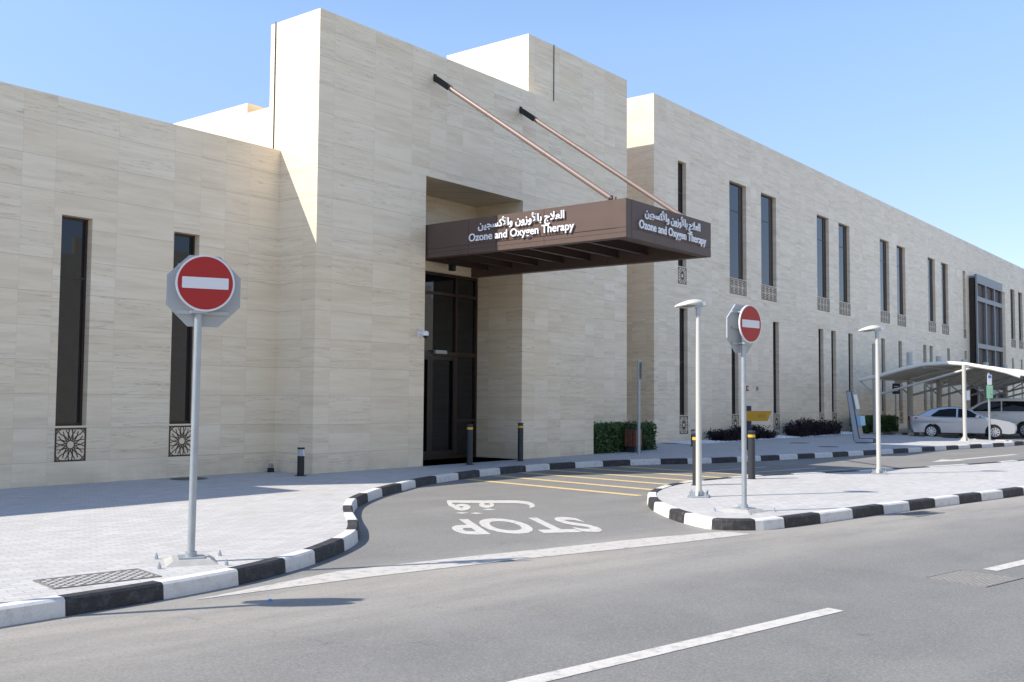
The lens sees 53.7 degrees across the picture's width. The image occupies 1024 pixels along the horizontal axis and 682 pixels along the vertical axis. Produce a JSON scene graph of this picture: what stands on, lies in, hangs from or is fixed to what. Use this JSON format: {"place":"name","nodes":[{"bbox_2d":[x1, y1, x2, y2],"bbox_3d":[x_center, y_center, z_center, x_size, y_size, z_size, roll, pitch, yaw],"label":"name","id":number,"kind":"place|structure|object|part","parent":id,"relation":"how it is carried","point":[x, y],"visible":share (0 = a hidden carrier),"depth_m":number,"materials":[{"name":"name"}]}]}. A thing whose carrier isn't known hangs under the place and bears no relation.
{"place":"outdoors","nodes":[
{"label":"outdoors","id":0,"kind":"place"},
{"bbox_2d":[0,428,1016,603],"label":"pavement","id":1,"kind":"structure","parent":0,"point":[53,531],"depth_m":13.70,"materials":[{"name":"concrete"}]},
{"bbox_2d":[32,568,161,589],"bbox_3d":[-3.606,2.076,8.809,0.920,0.026,0.520,3,-4,-43],"label":"drain grating","id":2,"kind":"object","parent":1,"relation":"on","point":[92,579],"visible":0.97,"depth_m":8.79,"materials":[{"name":"metal"}]},
{"bbox_2d":[170,477,207,479],"bbox_3d":[-6.212,2.645,19.434,0.715,0.008,0.715,-2,-4,38],"label":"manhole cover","id":3,"kind":"object","parent":1,"relation":"on","point":[187,478],"visible":0.82,"depth_m":19.40,"materials":[{"name":"metal"}]},
{"bbox_2d":[154,255,240,568],"bbox_3d":[-3.032,0.643,9.823,0.719,2.975,0.639,2,-3,-22],"label":"no entry sign","id":4,"kind":"object","parent":1,"relation":"on","point":[202,291],"visible":1,"depth_m":9.80,"materials":[{"name":"metal"}]},
{"bbox_2d":[267,463,273,471],"bbox_3d":[-5.075,2.671,21.302,0.122,0.183,0.107,-2,-4,38],"label":"ground uplight","id":5,"kind":"object","parent":1,"relation":"on","point":[270,468],"visible":1,"depth_m":21.27,"materials":[{"name":"black metal"}]},
{"bbox_2d":[295,447,306,475],"bbox_3d":[-4.259,2.433,20.394,0.239,0.570,0.239,-2,-4,38],"label":"bollard light","id":6,"kind":"object","parent":1,"relation":"on","point":[300,462],"visible":1,"depth_m":20.34,"materials":[{"name":"black metal"}]},
{"bbox_2d":[465,424,473,464],"bbox_3d":[-1.007,2.464,24.102,0.198,0.970,0.198,-2,-4,38],"label":"bollard","id":7,"kind":"object","parent":1,"relation":"on","point":[469,444],"visible":1,"depth_m":24.05,"materials":[{"name":"grey metal"}]},
{"bbox_2d":[0,8,1023,488],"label":"clinic building","id":8,"kind":"structure","parent":1,"relation":"on","point":[538,238],"depth_m":23.27,"materials":[{"name":"beige stone"}]},
{"bbox_2d":[55,216,87,425],"bbox_3d":[-8.025,-0.361,18.320,0.055,3.780,0.580,-2,-4,38],"label":"window","id":9,"kind":"structure","parent":8,"relation":"in","point":[74,235],"depth_m":18.35,"materials":[{"name":"black glass"}]},
{"bbox_2d":[169,233,194,423],"bbox_3d":[-6.617,-0.250,20.110,0.055,3.780,0.580,-2,-4,38],"label":"window","id":10,"kind":"structure","parent":8,"relation":"in","point":[184,245],"depth_m":20.12,"materials":[{"name":"black glass"}]},
{"bbox_2d":[417,331,428,338],"bbox_3d":[-2.057,-0.144,23.407,0.294,0.175,0.150,-2,-4,38],"label":"security camera","id":11,"kind":"object","parent":8,"relation":"attached to","point":[425,334],"visible":1,"depth_m":23.33,"materials":[{"name":"white plastic"}]},
{"bbox_2d":[423,271,477,459],"bbox_3d":[-2.119,0.623,26.052,0.210,4.850,3.750,-2,-4,38],"label":"entrance door","id":12,"kind":"structure","parent":8,"relation":"in","point":[451,301],"depth_m":26.68,"materials":[{"name":"black glass"}]},
{"bbox_2d":[678,162,682,266],"bbox_3d":[6.293,-4.798,38.375,0.055,4.000,0.640,-2,-4,38],"label":"window","id":13,"kind":"structure","parent":8,"relation":"in","point":[680,197],"depth_m":38.54,"materials":[{"name":"black glass"}]},
{"bbox_2d":[679,308,683,414],"bbox_3d":[6.311,0.773,38.137,0.055,4.050,0.630,-2,-4,38],"label":"window","id":14,"kind":"structure","parent":8,"relation":"in","point":[681,310],"depth_m":38.26,"materials":[{"name":"black glass"}]},
{"bbox_2d":[732,349,734,413],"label":"window","id":15,"kind":"structure","parent":8,"relation":"in","point":[733,353],"depth_m":41.67,"materials":[{"name":"black glass"}]},
{"bbox_2d":[729,182,742,279],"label":"window","id":16,"kind":"structure","parent":8,"relation":"in","point":[735,191],"depth_m":42.27,"materials":[{"name":"black glass"}]},
{"bbox_2d":[761,194,772,285],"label":"window","id":17,"kind":"structure","parent":8,"relation":"in","point":[766,202],"depth_m":44.68,"materials":[{"name":"black glass"}]},
{"bbox_2d":[773,322,775,413],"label":"window","id":18,"kind":"structure","parent":8,"relation":"in","point":[774,328],"depth_m":44.92,"materials":[{"name":"black glass"}]},
{"bbox_2d":[818,329,820,412],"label":"window","id":19,"kind":"structure","parent":8,"relation":"in","point":[818,329],"depth_m":49.08,"materials":[{"name":"black glass"}]},
{"bbox_2d":[817,216,825,297],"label":"window","id":20,"kind":"structure","parent":8,"relation":"in","point":[821,222],"depth_m":49.71,"materials":[{"name":"glass"}]},
{"bbox_2d":[831,331,833,411],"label":"window","id":21,"kind":"structure","parent":8,"relation":"in","point":[831,331],"depth_m":50.41,"materials":[{"name":"black glass"}]},
{"bbox_2d":[839,224,846,302],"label":"window","id":22,"kind":"structure","parent":8,"relation":"in","point":[842,229],"depth_m":51.99,"materials":[{"name":"glass"}]},
{"bbox_2d":[848,334,849,390],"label":"window","id":23,"kind":"structure","parent":8,"relation":"in","point":[848,334],"depth_m":52.31,"materials":[{"name":"black glass"}]},
{"bbox_2d":[881,339,882,411],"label":"window","id":24,"kind":"structure","parent":8,"relation":"in","point":[881,339],"depth_m":56.27,"materials":[{"name":"black glass"}]},
{"bbox_2d":[880,240,886,310],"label":"window","id":25,"kind":"structure","parent":8,"relation":"in","point":[883,282],"depth_m":56.95,"materials":[{"name":"glass"}]},
{"bbox_2d":[896,246,902,314],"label":"window","id":26,"kind":"structure","parent":8,"relation":"in","point":[899,250],"depth_m":59.25,"materials":[{"name":"glass"}]},
{"bbox_2d":[923,345,924,410],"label":"window","id":27,"kind":"structure","parent":8,"relation":"in","point":[923,345],"depth_m":62.46,"materials":[{"name":"grey glass"}]},
{"bbox_2d":[928,258,932,320],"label":"window","id":28,"kind":"structure","parent":8,"relation":"in","point":[930,279],"depth_m":64.06,"materials":[{"name":"glass"}]},
{"bbox_2d":[941,263,945,323],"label":"window","id":29,"kind":"structure","parent":8,"relation":"in","point":[943,283],"depth_m":66.37,"materials":[{"name":"glass"}]},
{"bbox_2d":[1010,290,1012,338],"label":"window","id":30,"kind":"structure","parent":8,"relation":"in","point":[1011,299],"depth_m":81.70,"materials":[{"name":"glass"}]},
{"bbox_2d":[1018,293,1020,340],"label":"window","id":31,"kind":"structure","parent":8,"relation":"in","point":[1018,293],"depth_m":83.92,"materials":[{"name":"glass"}]},
{"bbox_2d":[518,423,523,460],"bbox_3d":[0.217,2.563,25.706,0.198,0.970,0.198,-2,-4,38],"label":"bollard","id":32,"kind":"object","parent":1,"relation":"on","point":[520,441],"visible":1,"depth_m":25.64,"materials":[{"name":"grey metal"}]},
{"bbox_2d":[593,420,656,453],"bbox_3d":[3.324,2.885,30.694,0.686,1.028,3.798,-2,-4,38],"label":"box hedge","id":33,"kind":"object","parent":1,"relation":"on","point":[608,437],"visible":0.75,"depth_m":30.20,"materials":[{"name":"green plant"}]},
{"bbox_2d":[623,423,642,452],"bbox_3d":[3.639,2.908,30.330,0.440,0.850,0.440,-2,-4,38],"label":"litter bin","id":34,"kind":"object","parent":1,"relation":"on","point":[631,439],"visible":0.83,"depth_m":30.19,"materials":[{"name":"brown wood"}]},
{"bbox_2d":[637,360,641,454],"bbox_3d":[3.661,1.903,29.093,0.130,2.720,0.400,0,-3,0],"label":"sign post","id":35,"kind":"object","parent":1,"relation":"on","point":[639,370],"visible":1,"depth_m":29.06,"materials":[{"name":"metal"}]},
{"bbox_2d":[739,406,771,449],"bbox_3d":[7.758,2.770,32.240,1.000,1.400,0.340,1,-3,-14],"label":"finger post","id":36,"kind":"object","parent":1,"relation":"on","point":[757,415],"visible":0.59,"depth_m":32.09,"materials":[{"name":"yellow metal"}]},
{"bbox_2d":[846,391,875,442],"bbox_3d":[13.132,2.851,38.083,1.162,1.937,0.620,0,-3,7],"label":"information totem","id":37,"kind":"object","parent":1,"relation":"on","point":[857,421],"visible":0.98,"depth_m":37.86,"materials":[{"name":"grey metal"}]},
{"bbox_2d":[849,414,898,433],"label":"box hedge","id":38,"kind":"object","parent":1,"relation":"on","point":[888,423],"visible":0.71,"depth_m":51.42,"materials":[{"name":"green plant"}]},
{"bbox_2d":[892,383,899,426],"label":"parking sign","id":39,"kind":"object","parent":1,"relation":"on","point":[895,385],"visible":0.81,"depth_m":53.08,"materials":[{"name":"metal"}]},
{"bbox_2d":[858,343,1023,433],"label":"car park shade","id":40,"kind":"object","parent":1,"relation":"on","point":[939,372],"visible":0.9,"depth_m":52.93,"materials":[{"name":"grey paint"}]},
{"bbox_2d":[960,364,969,440],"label":"tall post","id":41,"kind":"object","parent":1,"relation":"on","point":[965,395],"visible":1,"depth_m":40.53,"materials":[{"name":"white metal"}]},
{"bbox_2d":[986,373,992,439],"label":"parking sign","id":42,"kind":"object","parent":1,"relation":"on","point":[989,387],"visible":0.98,"depth_m":41.79,"materials":[{"name":"metal"}]},
{"bbox_2d":[0,432,1023,681],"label":"road","id":43,"kind":"structure","parent":0,"point":[898,618],"depth_m":8.44,"materials":[{"name":"grey asphalt"}]},
{"bbox_2d":[195,532,748,599],"bbox_3d":[0.023,2.348,11.016,7.334,0.001,0.594,3,-4,-38],"label":"road stop line","id":44,"kind":"object","parent":43,"relation":"on","point":[416,566],"visible":1,"depth_m":10.80,"materials":[{"name":"paint"}]},
{"bbox_2d":[447,500,534,513],"bbox_3d":[-0.319,2.627,16.033,1.414,0.002,2.039,1,-3,-4],"label":"road stop lettering","id":45,"kind":"object","parent":43,"relation":"on","point":[481,504],"visible":1,"depth_m":16.63,"materials":[{"name":"white paint"}]},
{"bbox_2d":[0,441,1023,626],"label":"kerb","id":46,"kind":"structure","parent":43,"relation":"on","point":[38,609],"depth_m":9.84,"materials":[{"name":"white paint"}]},
{"bbox_2d":[452,517,601,534],"bbox_3d":[0.117,2.501,13.725,1.961,0.001,1.670,1,-3,-13],"label":"road stop lettering","id":47,"kind":"object","parent":43,"relation":"on","point":[525,528],"visible":1,"depth_m":13.48,"materials":[{"name":"white paint"}]},
{"bbox_2d":[465,479,640,495],"bbox_3d":[0.678,2.842,19.715,0.220,0.001,4.623,4,-4,-44],"label":"road hatch line","id":48,"kind":"object","parent":43,"relation":"on","point":[555,487],"visible":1,"depth_m":19.56,"materials":[{"name":"yellow paint"}]},
{"bbox_2d":[495,475,652,489],"bbox_3d":[1.164,2.908,20.826,0.220,0.001,4.513,4,-4,-44],"label":"road hatch line","id":49,"kind":"object","parent":43,"relation":"on","point":[575,482],"visible":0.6,"depth_m":20.74,"materials":[{"name":"yellow paint"}]},
{"bbox_2d":[520,472,667,484],"bbox_3d":[1.863,2.967,21.788,4.713,0.001,0.220,-3,-5,45],"label":"road hatch line","id":50,"kind":"object","parent":43,"relation":"on","point":[595,478],"visible":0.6,"depth_m":21.84,"materials":[{"name":"yellow paint"}]},
{"bbox_2d":[550,470,691,480],"bbox_3d":[2.625,3.019,22.619,4.782,0.001,0.220,-3,-5,45],"label":"road hatch line","id":51,"kind":"object","parent":43,"relation":"on","point":[622,475],"visible":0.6,"depth_m":22.75,"materials":[{"name":"yellow paint"}]},
{"bbox_2d":[583,468,721,477],"bbox_3d":[3.512,3.069,23.383,4.926,0.001,0.220,-3,-4,44],"label":"road hatch line","id":52,"kind":"object","parent":43,"relation":"on","point":[650,472],"visible":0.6,"depth_m":23.72,"materials":[{"name":"yellow paint"}]},
{"bbox_2d":[508,608,842,681],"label":"road lane dash","id":53,"kind":"object","parent":43,"relation":"on","point":[586,667],"visible":1,"depth_m":7.01,"materials":[{"name":"white paint"}]},
{"bbox_2d":[618,466,747,474],"bbox_3d":[4.513,3.116,24.089,4.926,0.001,0.220,-3,-4,44],"label":"road hatch line","id":54,"kind":"object","parent":43,"relation":"on","point":[678,470],"visible":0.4,"depth_m":24.49,"materials":[{"name":"yellow paint"}]},
{"bbox_2d":[712,467,858,472],"bbox_3d":[6.889,3.197,25.223,4.430,0.001,1.765,3,-4,-40],"label":"road edge hatch","id":55,"kind":"object","parent":43,"relation":"on","point":[789,469],"visible":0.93,"depth_m":24.89,"materials":[{"name":"white paint"}]},
{"bbox_2d":[647,459,1023,530],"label":"kerb","id":56,"kind":"structure","parent":43,"relation":"on","point":[655,503],"depth_m":14.99,"materials":[{"name":"white paint"}]},
{"bbox_2d":[894,510,944,516],"bbox_3d":[6.247,2.654,15.493,0.900,0.026,0.360,3,-4,-41],"label":"gully grating","id":57,"kind":"object","parent":43,"relation":"on","point":[918,513],"visible":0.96,"depth_m":15.48,"materials":[{"name":"metal"}]},
{"bbox_2d":[893,432,1011,440],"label":"kerb","id":58,"kind":"structure","parent":43,"relation":"on","point":[910,433],"depth_m":47.39,"materials":[{"name":"white paint"}]},
{"bbox_2d":[908,406,1016,438],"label":"silver sedan","id":59,"kind":"object","parent":43,"relation":"on","point":[947,420],"visible":0.95,"depth_m":46.99,"materials":[{"name":"grey paint"}]},
{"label":"side window","id":60,"kind":"part","parent":59,"relation":"part of","materials":[{"name":"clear glass"}]},
{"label":"side window","id":61,"kind":"part","parent":59,"relation":"part of","materials":[{"name":"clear glass"}]},
{"bbox_2d":[923,569,1022,587],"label":"drain grating","id":62,"kind":"object","parent":43,"relation":"on","point":[974,578],"visible":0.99,"depth_m":9.86,"materials":[{"name":"metal"}]},
{"bbox_2d":[934,454,1017,461],"bbox_3d":[14.203,3.561,30.756,6.452,0.001,0.688,3,-4,-41],"label":"road arrow","id":63,"kind":"object","parent":43,"relation":"on","point":[942,460],"visible":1,"depth_m":29.94,"materials":[{"name":"white paint"}]},
{"bbox_2d":[959,398,1023,436],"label":"white estate","id":64,"kind":"object","parent":43,"relation":"on","point":[1009,409],"visible":0.35,"depth_m":48.94,"materials":[{"name":"white paint"}]},
{"bbox_2d":[973,401,1000,410],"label":"side window","id":65,"kind":"structure","parent":64,"relation":"in","point":[994,405],"depth_m":49.40,"materials":[{"name":"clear glass"}]},
{"bbox_2d":[1002,401,1023,411],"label":"side window","id":66,"kind":"structure","parent":64,"relation":"in","point":[1006,405],"depth_m":48.78,"materials":[{"name":"black glass"}]},
{"bbox_2d":[984,560,1023,570],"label":"road lane dash","id":67,"kind":"object","parent":43,"relation":"on","point":[1007,565],"visible":1,"depth_m":10.62,"materials":[{"name":"white paint"}]},
{"bbox_2d":[0,0,1023,268],"label":"sky","id":68,"kind":"structure","parent":0,"point":[916,107],"materials":[{"name":"blue"}]},
{"bbox_2d":[662,431,852,443],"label":"white gravel","id":69,"kind":"structure","parent":0,"point":[780,436],"depth_m":39.97,"materials":[{"name":"white gravel"}]},
{"bbox_2d":[703,424,778,440],"bbox_3d":[9.152,3.617,40.053,1.421,0.679,4.914,-2,-4,38],"label":"maroon shrub","id":70,"kind":"object","parent":69,"relation":"on","point":[729,435],"visible":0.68,"depth_m":38.89,"materials":[{"name":"purple plant"}]},
{"bbox_2d":[782,417,843,436],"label":"maroon shrub","id":71,"kind":"object","parent":69,"relation":"on","point":[809,428],"visible":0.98,"depth_m":44.73,"materials":[{"name":"purple plant"}]},
{"bbox_2d":[656,461,1023,517],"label":"pavement","id":72,"kind":"structure","parent":0,"point":[792,494],"depth_m":18.36,"materials":[{"name":"concrete"}]},
{"bbox_2d":[674,299,709,497],"bbox_3d":[2.971,0.930,16.722,0.567,3.255,0.343,-1,-3,16],"label":"street lamp","id":73,"kind":"object","parent":72,"relation":"on","point":[697,305],"visible":1,"depth_m":16.65,"materials":[{"name":"white metal"}]},
{"bbox_2d":[691,433,695,485],"bbox_3d":[3.441,2.203,18.875,0.198,0.970,0.198,-2,-4,38],"label":"bollard","id":74,"kind":"object","parent":72,"relation":"on","point":[694,459],"visible":0.44,"depth_m":18.83,"materials":[{"name":"grey metal"}]},
{"bbox_2d":[691,429,694,445],"bbox_3d":[6.165,3.296,34.407,0.239,0.570,0.239,-2,-4,38],"label":"bollard light","id":75,"kind":"object","parent":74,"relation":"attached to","point":[692,430],"visible":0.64,"depth_m":34.37,"materials":[{"name":"black metal"}]},
{"bbox_2d":[713,304,775,514],"bbox_3d":[3.365,0.957,14.579,0.719,2.975,0.639,3,-4,-43],"label":"no entry sign","id":76,"kind":"object","parent":72,"relation":"on","point":[743,327],"visible":1,"depth_m":14.53,"materials":[{"name":"metal"}]},
{"bbox_2d":[747,431,755,478],"bbox_3d":[4.846,2.302,20.451,0.198,0.970,0.198,-2,-4,38],"label":"bollard","id":77,"kind":"object","parent":72,"relation":"on","point":[751,454],"visible":0.97,"depth_m":20.39,"materials":[{"name":"grey metal"}]},
{"bbox_2d":[858,325,887,473],"bbox_3d":[7.925,1.276,22.229,0.567,3.255,0.343,-1,-3,16],"label":"street lamp","id":78,"kind":"object","parent":72,"relation":"on","point":[876,329],"visible":1,"depth_m":22.16,"materials":[{"name":"metal"}]}
]}

